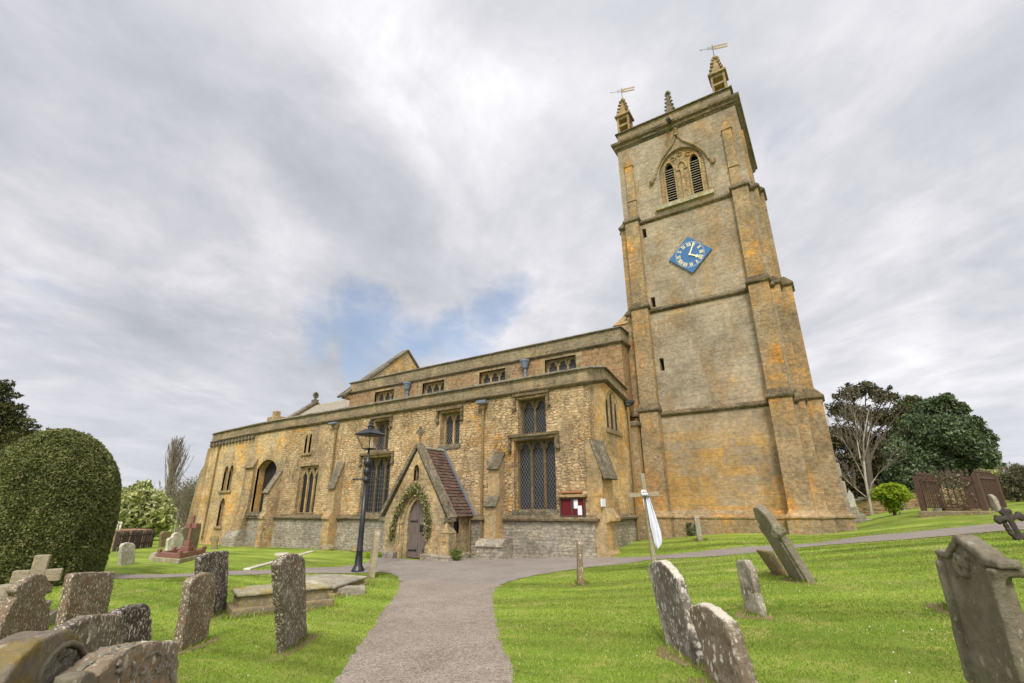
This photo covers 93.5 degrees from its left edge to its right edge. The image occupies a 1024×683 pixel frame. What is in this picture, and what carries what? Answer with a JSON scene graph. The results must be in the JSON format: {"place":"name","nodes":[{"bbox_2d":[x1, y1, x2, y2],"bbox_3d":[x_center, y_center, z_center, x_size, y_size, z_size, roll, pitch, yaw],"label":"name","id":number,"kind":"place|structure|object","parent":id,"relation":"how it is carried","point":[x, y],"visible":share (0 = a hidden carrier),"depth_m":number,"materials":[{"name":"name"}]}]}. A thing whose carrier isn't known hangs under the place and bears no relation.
{"place":"outdoors","nodes":[
{"label":"outdoors","id":0,"kind":"place"},
{"bbox_2d":[334,582,513,682],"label":"path","id":1,"kind":"structure","parent":0,"point":[427,632],"depth_m":5.97,"materials":[{"name":"grey gravel"}]},
{"bbox_2d":[313,580,524,679],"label":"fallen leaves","id":2,"kind":"object","parent":1,"relation":"on","point":[467,641],"visible":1,"depth_m":6.04,"materials":[{"name":"brown plant"}]},
{"bbox_2d":[0,0,1023,491],"label":"sky","id":3,"kind":"structure","parent":0,"point":[216,215],"materials":[{"name":"grey"}]},
{"bbox_2d":[45,500,1023,682],"bbox_3d":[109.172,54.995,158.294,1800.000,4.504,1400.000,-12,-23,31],"label":"lawn","id":4,"kind":"structure","parent":0,"point":[240,557],"depth_m":6.53,"materials":[{"name":"green plant"}]},
{"bbox_2d":[0,583,14,606],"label":"gravestone","id":5,"kind":"object","parent":4,"relation":"on","point":[3,593],"visible":0.09,"depth_m":8.12,"materials":[{"name":"grey stone"}]},
{"bbox_2d":[0,379,51,449],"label":"conifer","id":6,"kind":"object","parent":4,"relation":"on","point":[11,429],"visible":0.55,"depth_m":18.62,"materials":[{"name":"green plant"}]},
{"bbox_2d":[0,574,52,639],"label":"gravestone","id":7,"kind":"object","parent":4,"relation":"on","point":[25,606],"visible":0.63,"depth_m":6.58,"materials":[{"name":"grey stone"}]},
{"bbox_2d":[9,554,63,625],"bbox_3d":[-7.723,4.098,7.731,0.680,1.231,0.600,11,-22,-30],"label":"stone cross","id":8,"kind":"object","parent":4,"relation":"on","point":[40,564],"visible":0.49,"depth_m":7.84,"materials":[{"name":"weathered stone"}]},
{"bbox_2d":[0,629,87,682],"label":"gravestone","id":9,"kind":"object","parent":4,"relation":"on","point":[47,656],"visible":0.84,"depth_m":1.90,"materials":[{"name":"grey stone"}]},
{"bbox_2d":[0,428,122,586],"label":"clipped yew","id":10,"kind":"object","parent":4,"relation":"on","point":[61,489],"visible":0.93,"depth_m":12.00,"materials":[{"name":"green plant"}]},
{"bbox_2d":[53,671,97,682],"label":"gravestone","id":11,"kind":"object","parent":4,"relation":"on","point":[80,677],"visible":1,"depth_m":1.75,"materials":[{"name":"grey stone"}]},
{"bbox_2d":[55,571,114,625],"bbox_3d":[-5.330,3.462,5.955,0.116,1.167,0.880,2,-19,-6],"label":"gravestone","id":12,"kind":"object","parent":4,"relation":"on","point":[85,593],"visible":0.55,"depth_m":5.93,"materials":[{"name":"grey stone"}]},
{"bbox_2d":[50,613,124,652],"bbox_3d":[-3.037,2.442,3.341,0.115,1.006,0.960,4,-20,-13],"label":"gravestone","id":13,"kind":"object","parent":4,"relation":"on","point":[95,632],"visible":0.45,"depth_m":3.47,"materials":[{"name":"white stone"}]},
{"bbox_2d":[58,640,179,682],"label":"gravestone","id":14,"kind":"object","parent":4,"relation":"on","point":[144,661],"visible":0.94,"depth_m":2.31,"materials":[{"name":"stone"}]},
{"bbox_2d":[118,542,134,565],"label":"gravestone","id":15,"kind":"object","parent":4,"relation":"on","point":[126,553],"visible":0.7,"depth_m":16.39,"materials":[{"name":"stone"}]},
{"bbox_2d":[107,603,151,643],"bbox_3d":[-3.218,2.734,3.989,0.113,1.021,0.723,3,-19,-8],"label":"gravestone","id":16,"kind":"object","parent":4,"relation":"on","point":[137,623],"visible":0.34,"depth_m":4.05,"materials":[{"name":"white stone"}]},
{"bbox_2d":[112,522,149,546],"bbox_3d":[-22.702,11.428,28.258,2.410,1.650,1.678,-12,-23,31],"label":"brick tomb","id":17,"kind":"object","parent":4,"relation":"on","point":[120,529],"visible":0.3,"depth_m":27.45,"materials":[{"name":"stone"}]},
{"bbox_2d":[111,528,155,551],"bbox_3d":[-19.463,10.310,24.838,0.185,1.187,3.262,2,-19,-7],"label":"picket fence","id":18,"kind":"object","parent":4,"relation":"on","point":[145,542],"visible":0.67,"depth_m":24.82,"materials":[{"name":"brown wood"}]},
{"bbox_2d":[118,479,178,537],"bbox_3d":[-26.452,12.109,34.267,3.786,4.554,4.316,-12,-23,31],"label":"blossoming shrub","id":19,"kind":"object","parent":4,"relation":"on","point":[145,505],"visible":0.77,"depth_m":33.84,"materials":[{"name":"green plant"}]},
{"bbox_2d":[148,552,156,560],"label":"gravestone","id":20,"kind":"object","parent":4,"relation":"on","point":[152,555],"visible":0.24,"depth_m":17.75,"materials":[{"name":"grey stone"}]},
{"bbox_2d":[158,531,172,546],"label":"gravestone","id":21,"kind":"object","parent":4,"relation":"on","point":[164,536],"visible":0.53,"depth_m":26.76,"materials":[{"name":"stone"}]},
{"bbox_2d":[165,532,183,550],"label":"gravestone","id":22,"kind":"object","parent":4,"relation":"on","point":[175,539],"visible":0.56,"depth_m":22.80,"materials":[{"name":"stone"}]},
{"bbox_2d":[153,475,196,532],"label":"bare thicket","id":23,"kind":"object","parent":4,"relation":"on","point":[179,495],"visible":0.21,"depth_m":49.02,"materials":[{"name":"plant"}]},
{"bbox_2d":[159,435,193,498],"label":"bare poplar","id":24,"kind":"object","parent":4,"relation":"on","point":[173,452],"visible":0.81,"depth_m":76.05,"materials":[{"name":"plant"}]},
{"bbox_2d":[152,515,206,563],"bbox_3d":[-12.490,7.612,18.364,1.329,1.858,3.676,3,-20,-11],"label":"kerbed grave","id":25,"kind":"object","parent":4,"relation":"on","point":[187,551],"visible":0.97,"depth_m":17.62,"materials":[{"name":"stone"}]},
{"bbox_2d":[169,486,194,526],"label":"bare thicket","id":26,"kind":"object","parent":4,"relation":"on","point":[189,496],"visible":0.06,"depth_m":42.98,"materials":[{"name":"plant"}]},
{"bbox_2d":[170,476,197,532],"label":"bare thicket","id":27,"kind":"object","parent":4,"relation":"on","point":[185,501],"visible":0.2,"depth_m":46.03,"materials":[{"name":"plant"}]},
{"bbox_2d":[180,523,200,547],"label":"gravestone","id":28,"kind":"object","parent":4,"relation":"on","point":[184,531],"visible":0.45,"depth_m":24.30,"materials":[{"name":"grey stone"}]},
{"bbox_2d":[174,572,215,650],"bbox_3d":[-4.257,3.771,6.437,0.126,1.245,0.669,0,-19,-1],"label":"gravestone","id":29,"kind":"object","parent":4,"relation":"on","point":[197,603],"visible":0.74,"depth_m":6.39,"materials":[{"name":"grey stone"}]},
{"bbox_2d":[194,551,228,614],"bbox_3d":[-5.155,4.327,8.200,0.117,1.406,1.215,1,-19,-3],"label":"gravestone","id":30,"kind":"object","parent":4,"relation":"on","point":[215,563],"visible":0.45,"depth_m":8.37,"materials":[{"name":"white stone"}]},
{"bbox_2d":[210,535,218,548],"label":"gravestone","id":31,"kind":"object","parent":4,"relation":"on","point":[214,539],"visible":0.73,"depth_m":23.75,"materials":[{"name":"stone"}]},
{"bbox_2d":[243,551,314,569],"bbox_3d":[-8.441,8.153,17.962,0.220,0.136,6.927,2,-19,-5],"label":"stone edging","id":32,"kind":"object","parent":4,"relation":"on","point":[261,565],"visible":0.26,"depth_m":15.84,"materials":[{"name":"grey stone"}]},
{"bbox_2d":[225,581,333,617],"bbox_3d":[-4.257,4.821,8.850,1.705,0.676,0.865,13,-23,-34],"label":"chest tomb","id":33,"kind":"object","parent":4,"relation":"on","point":[253,599],"visible":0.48,"depth_m":8.49,"materials":[{"name":"stone"}]},
{"bbox_2d":[270,553,306,652],"bbox_3d":[-2.865,3.511,6.181,0.125,1.503,1.628,2,-19,-6],"label":"gravestone","id":34,"kind":"object","parent":4,"relation":"on","point":[288,575],"visible":0.76,"depth_m":6.00,"materials":[{"name":"white stone"}]},
{"bbox_2d":[266,574,368,597],"bbox_3d":[-4.369,5.591,10.834,1.713,0.537,1.754,-3,-19,7],"label":"chest tomb","id":35,"kind":"object","parent":4,"relation":"on","point":[335,581],"visible":0.3,"depth_m":10.82,"materials":[{"name":"stone"}]},
{"bbox_2d":[320,544,335,550],"bbox_3d":[-8.435,9.430,21.924,0.824,0.462,0.509,-12,-23,31],"label":"mossy stone","id":36,"kind":"object","parent":4,"relation":"on","point":[327,547],"visible":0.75,"depth_m":21.76,"materials":[{"name":"beige stone"}]},
{"bbox_2d":[350,546,356,551],"bbox_3d":[-6.745,9.088,20.904,0.689,0.363,0.472,-12,-23,31],"label":"mossy stone","id":37,"kind":"object","parent":4,"relation":"on","point":[353,549],"visible":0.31,"depth_m":20.78,"materials":[{"name":"beige stone"}]},
{"bbox_2d":[351,418,384,571],"bbox_3d":[-4.537,4.662,14.828,0.962,4.620,0.713,-12,-23,31],"label":"street lamp","id":38,"kind":"object","parent":4,"relation":"on","point":[370,432],"visible":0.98,"depth_m":14.82,"materials":[{"name":"black metal"}]},
{"bbox_2d":[365,551,381,557],"bbox_3d":[-5.231,8.119,18.306,0.701,0.313,0.708,9,-21,-25],"label":"primrose","id":39,"kind":"object","parent":4,"relation":"on","point":[368,554],"visible":0.45,"depth_m":18.21,"materials":[{"name":"green plant"}]},
{"bbox_2d":[368,531,379,577],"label":"gravestone","id":40,"kind":"object","parent":4,"relation":"on","point":[374,554],"visible":0.76,"depth_m":13.03,"materials":[{"name":"grey stone"}]},
{"bbox_2d":[449,547,462,560],"bbox_3d":[-1.929,7.445,16.773,0.474,0.512,0.477,12,-23,-31],"label":"fern","id":41,"kind":"object","parent":4,"relation":"on","point":[456,552],"visible":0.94,"depth_m":16.72,"materials":[{"name":"green plant"}]},
{"bbox_2d":[187,43,856,561],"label":"church","id":42,"kind":"structure","parent":4,"relation":"on","point":[687,387],"depth_m":20.15,"materials":[{"name":"beige stone"}]},
{"bbox_2d":[212,497,225,528],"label":"window","id":43,"kind":"structure","parent":42,"relation":"in","point":[219,510],"depth_m":28.26,"materials":[{"name":"beige stone"}]},
{"bbox_2d":[217,464,234,492],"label":"window","id":44,"kind":"structure","parent":42,"relation":"in","point":[224,491],"depth_m":28.84,"materials":[{"name":"beige stone"}]},
{"bbox_2d":[246,457,278,515],"bbox_3d":[-13.631,8.032,26.736,2.160,3.080,0.700,-12,-23,31],"label":"window","id":45,"kind":"structure","parent":42,"relation":"in","point":[272,468],"depth_m":27.27,"materials":[{"name":"beige stone"}]},
{"bbox_2d":[292,466,318,514],"bbox_3d":[-10.425,7.660,24.654,1.690,2.500,0.360,-12,-23,31],"label":"window","id":46,"kind":"structure","parent":42,"relation":"in","point":[309,475],"depth_m":24.83,"materials":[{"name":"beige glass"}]},
{"bbox_2d":[300,432,313,455],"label":"window","id":47,"kind":"structure","parent":42,"relation":"in","point":[310,453],"depth_m":25.49,"materials":[{"name":"beige stone"}]},
{"bbox_2d":[357,451,394,514],"bbox_3d":[-6.207,6.557,22.115,2.314,2.830,0.581,-12,-23,31],"label":"window","id":48,"kind":"structure","parent":42,"relation":"in","point":[377,490],"depth_m":22.34,"materials":[{"name":"glass"}]},
{"bbox_2d":[370,414,392,452],"bbox_3d":[-6.106,4.437,22.765,1.522,1.780,0.564,-12,-23,31],"label":"window","id":49,"kind":"structure","parent":42,"relation":"in","point":[384,427],"depth_m":22.94,"materials":[{"name":"stone"}]},
{"bbox_2d":[378,390,393,401],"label":"window","id":50,"kind":"structure","parent":42,"relation":"in","point":[389,395],"depth_m":29.25,"materials":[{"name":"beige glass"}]},
{"bbox_2d":[386,480,431,543],"bbox_3d":[-3.845,6.481,18.253,2.268,2.390,0.378,-12,-23,31],"label":"flower garland","id":51,"kind":"object","parent":42,"relation":"attached to","point":[416,488],"visible":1,"depth_m":18.38,"materials":[{"name":"green plant"}]},
{"bbox_2d":[425,381,443,393],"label":"window","id":52,"kind":"structure","parent":42,"relation":"in","point":[439,386],"depth_m":27.25,"materials":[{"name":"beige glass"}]},
{"bbox_2d":[435,405,463,449],"bbox_3d":[-2.590,3.718,20.590,1.528,1.770,0.563,-12,-23,31],"label":"window","id":53,"kind":"structure","parent":42,"relation":"in","point":[452,421],"depth_m":20.78,"materials":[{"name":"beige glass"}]},
{"bbox_2d":[482,370,504,383],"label":"window","id":54,"kind":"structure","parent":42,"relation":"in","point":[494,376],"depth_m":25.17,"materials":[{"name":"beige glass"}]},
{"bbox_2d":[511,389,549,439],"bbox_3d":[0.819,2.862,18.550,1.724,1.770,0.543,-12,-23,31],"label":"window","id":55,"kind":"structure","parent":42,"relation":"in","point":[533,411],"depth_m":18.73,"materials":[{"name":"stone"}]},
{"bbox_2d":[507,430,559,514],"bbox_3d":[0.891,4.887,17.814,2.294,2.920,0.599,-12,-23,31],"label":"window","id":56,"kind":"structure","parent":42,"relation":"in","point":[536,458],"depth_m":18.01,"materials":[{"name":"glass"}]},
{"bbox_2d":[548,356,575,371],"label":"window","id":57,"kind":"structure","parent":42,"relation":"in","point":[566,363],"depth_m":23.11,"materials":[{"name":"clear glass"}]},
{"bbox_2d":[557,491,586,516],"bbox_3d":[2.060,5.569,16.493,1.090,0.830,0.180,-12,-23,31],"label":"notice board","id":58,"kind":"object","parent":42,"relation":"attached to","point":[572,507],"visible":1,"depth_m":16.47,"materials":[{"name":"wood"}]},
{"bbox_2d":[601,499,605,506],"bbox_3d":[3.027,5.343,15.961,0.030,0.250,0.340,-12,-23,31],"label":"plaque","id":59,"kind":"object","parent":42,"relation":"attached to","point":[603,502],"visible":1,"depth_m":15.93,"materials":[{"name":"white paper"}]},
{"bbox_2d":[605,391,622,436],"bbox_3d":[3.934,2.821,19.158,0.260,1.760,1.620,-12,-23,31],"label":"window","id":60,"kind":"structure","parent":42,"relation":"in","point":[611,409],"depth_m":19.16,"materials":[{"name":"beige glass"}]},
{"bbox_2d":[576,540,582,585],"bbox_3d":[1.459,4.897,10.360,0.163,1.166,0.564,-2,-19,5],"label":"post","id":61,"kind":"object","parent":4,"relation":"on","point":[579,544],"visible":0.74,"depth_m":10.18,"materials":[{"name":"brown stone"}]},
{"bbox_2d":[629,473,658,561],"bbox_3d":[3.154,4.354,11.248,0.694,2.457,0.169,-5,-20,14],"label":"wooden cross","id":62,"kind":"object","parent":4,"relation":"on","point":[649,531],"visible":0.77,"depth_m":11.35,"materials":[{"name":"beige wood"}]},
{"bbox_2d":[641,490,661,548],"bbox_3d":[3.264,4.137,11.237,0.376,1.307,0.157,-4,-20,10],"label":"white cloth","id":63,"kind":"object","parent":62,"relation":"hanging from","point":[656,531],"visible":1,"depth_m":11.20,"materials":[{"name":"fabric"}]},
{"bbox_2d":[648,560,704,664],"bbox_3d":[1.670,2.877,4.885,0.120,1.179,1.085,2,-19,-5],"label":"gravestone","id":64,"kind":"object","parent":4,"relation":"on","point":[672,596],"visible":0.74,"depth_m":4.84,"materials":[{"name":"grey stone"}]},
{"bbox_2d":[685,521,695,535],"bbox_3d":[6.864,7.177,18.416,0.434,0.601,0.437,5,-20,-16],"label":"nettle","id":65,"kind":"object","parent":4,"relation":"on","point":[693,531],"visible":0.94,"depth_m":18.34,"materials":[{"name":"green plant"}]},
{"bbox_2d":[694,515,702,540],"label":"gravestone","id":66,"kind":"object","parent":4,"relation":"on","point":[698,527],"visible":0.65,"depth_m":16.35,"materials":[{"name":"grey stone"}]},
{"bbox_2d":[688,602,757,682],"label":"gravestone","id":67,"kind":"object","parent":4,"relation":"on","point":[726,658],"visible":1,"depth_m":3.80,"materials":[{"name":"grey stone"}]},
{"bbox_2d":[736,560,766,616],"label":"gravestone","id":68,"kind":"object","parent":4,"relation":"on","point":[753,599],"visible":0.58,"depth_m":5.93,"materials":[{"name":"grey stone"}]},
{"bbox_2d":[756,549,787,575],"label":"gravestone","id":69,"kind":"object","parent":4,"relation":"on","point":[770,559],"visible":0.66,"depth_m":8.10,"materials":[{"name":"stone"}]},
{"bbox_2d":[753,504,815,581],"bbox_3d":[4.317,3.289,7.644,0.682,1.332,0.785,-2,-19,6],"label":"gravestone","id":70,"kind":"object","parent":4,"relation":"on","point":[773,530],"visible":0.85,"depth_m":7.53,"materials":[{"name":"grey stone"}]},
{"bbox_2d":[848,490,858,513],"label":"gravestone","id":71,"kind":"object","parent":4,"relation":"on","point":[852,502],"visible":0.43,"depth_m":25.99,"materials":[{"name":"stone"}]},
{"bbox_2d":[836,463,871,522],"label":"memorial pillar","id":72,"kind":"structure","parent":4,"relation":"on","point":[859,517],"depth_m":22.56,"materials":[{"name":"grey stone"}]},
{"bbox_2d":[824,380,916,498],"bbox_3d":[28.119,8.295,38.266,6.945,10.850,5.890,1,-19,-4],"label":"tree","id":73,"kind":"object","parent":4,"relation":"on","point":[870,388],"visible":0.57,"depth_m":38.06,"materials":[{"name":"green plant"}]},
{"bbox_2d":[825,384,918,514],"bbox_3d":[21.537,6.450,29.637,5.973,7.970,3.480,-12,-23,31],"label":"birch tree","id":74,"kind":"object","parent":4,"relation":"on","point":[864,469],"visible":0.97,"depth_m":29.62,"materials":[{"name":"white plant"}]},
{"bbox_2d":[869,481,914,515],"bbox_3d":[15.922,6.695,20.090,1.522,1.677,1.238,-12,-23,31],"label":"green bush","id":75,"kind":"object","parent":4,"relation":"on","point":[893,497],"visible":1,"depth_m":19.95,"materials":[{"name":"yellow plant"}]},
{"bbox_2d":[855,485,942,515],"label":"stone wall","id":76,"kind":"structure","parent":4,"relation":"on","point":[863,506],"depth_m":28.56,"materials":[{"name":"beige stone"}]},
{"bbox_2d":[886,394,925,434],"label":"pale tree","id":77,"kind":"object","parent":4,"relation":"on","point":[896,424],"visible":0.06,"depth_m":43.15,"materials":[{"name":"green plant"}]},
{"bbox_2d":[879,392,1005,489],"bbox_3d":[25.892,6.742,29.570,6.404,7.046,4.114,-12,-23,31],"label":"holly tree","id":78,"kind":"object","parent":4,"relation":"on","point":[951,436],"visible":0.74,"depth_m":29.09,"materials":[{"name":"green plant"}]},
{"bbox_2d":[912,468,1006,517],"bbox_3d":[15.356,5.420,16.474,2.140,1.938,1.862,12,-22,-30],"label":"railed tomb","id":79,"kind":"object","parent":4,"relation":"on","point":[977,486],"visible":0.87,"depth_m":16.15,"materials":[{"name":"metal"}]},
{"bbox_2d":[932,474,976,501],"bbox_3d":[14.603,4.877,15.975,0.335,0.893,1.135,12,-23,-32],"label":"creeper","id":80,"kind":"object","parent":79,"relation":"attached to","point":[956,487],"visible":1,"depth_m":15.95,"materials":[{"name":"green plant"}]},
{"bbox_2d":[935,535,1023,682],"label":"gravestone","id":81,"kind":"object","parent":4,"relation":"on","point":[976,574],"visible":1,"depth_m":2.33,"materials":[{"name":"grey stone"}]},
{"bbox_2d":[973,468,1003,476],"bbox_3d":[24.809,7.504,25.050,1.560,1.802,0.999,-12,-23,31],"label":"hedge bush","id":82,"kind":"object","parent":4,"relation":"on","point":[995,471],"visible":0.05,"depth_m":24.98,"materials":[{"name":"green plant"}]},
{"bbox_2d":[987,494,1000,511],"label":"gravestone","id":83,"kind":"object","parent":4,"relation":"on","point":[994,503],"visible":0.56,"depth_m":15.46,"materials":[{"name":"grey stone"}]},
{"bbox_2d":[991,461,1023,501],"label":"grey bush","id":84,"kind":"object","parent":4,"relation":"on","point":[1012,485],"visible":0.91,"depth_m":18.54,"materials":[{"name":"green plant"}]},
{"bbox_2d":[993,508,1023,539],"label":"carved cross","id":85,"kind":"object","parent":4,"relation":"on","point":[1006,516],"visible":0.93,"depth_m":8.38,"materials":[{"name":"stone"}]},
{"bbox_2d":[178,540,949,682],"bbox_3d":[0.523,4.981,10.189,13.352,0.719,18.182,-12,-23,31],"label":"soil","id":86,"kind":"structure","parent":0,"point":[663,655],"depth_m":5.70,"materials":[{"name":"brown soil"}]},
{"bbox_2d":[336,585,365,595],"bbox_3d":[-3.519,5.402,10.343,0.718,0.259,0.337,6,-20,-17],"label":"broken slab","id":87,"kind":"object","parent":86,"relation":"on","point":[354,589],"depth_m":10.26,"materials":[{"name":"grey stone"}]},
{"bbox_2d":[114,521,1023,583],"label":"footpath","id":88,"kind":"structure","parent":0,"point":[472,570],"depth_m":13.62,"materials":[{"name":"grey asphalt"}]}
]}

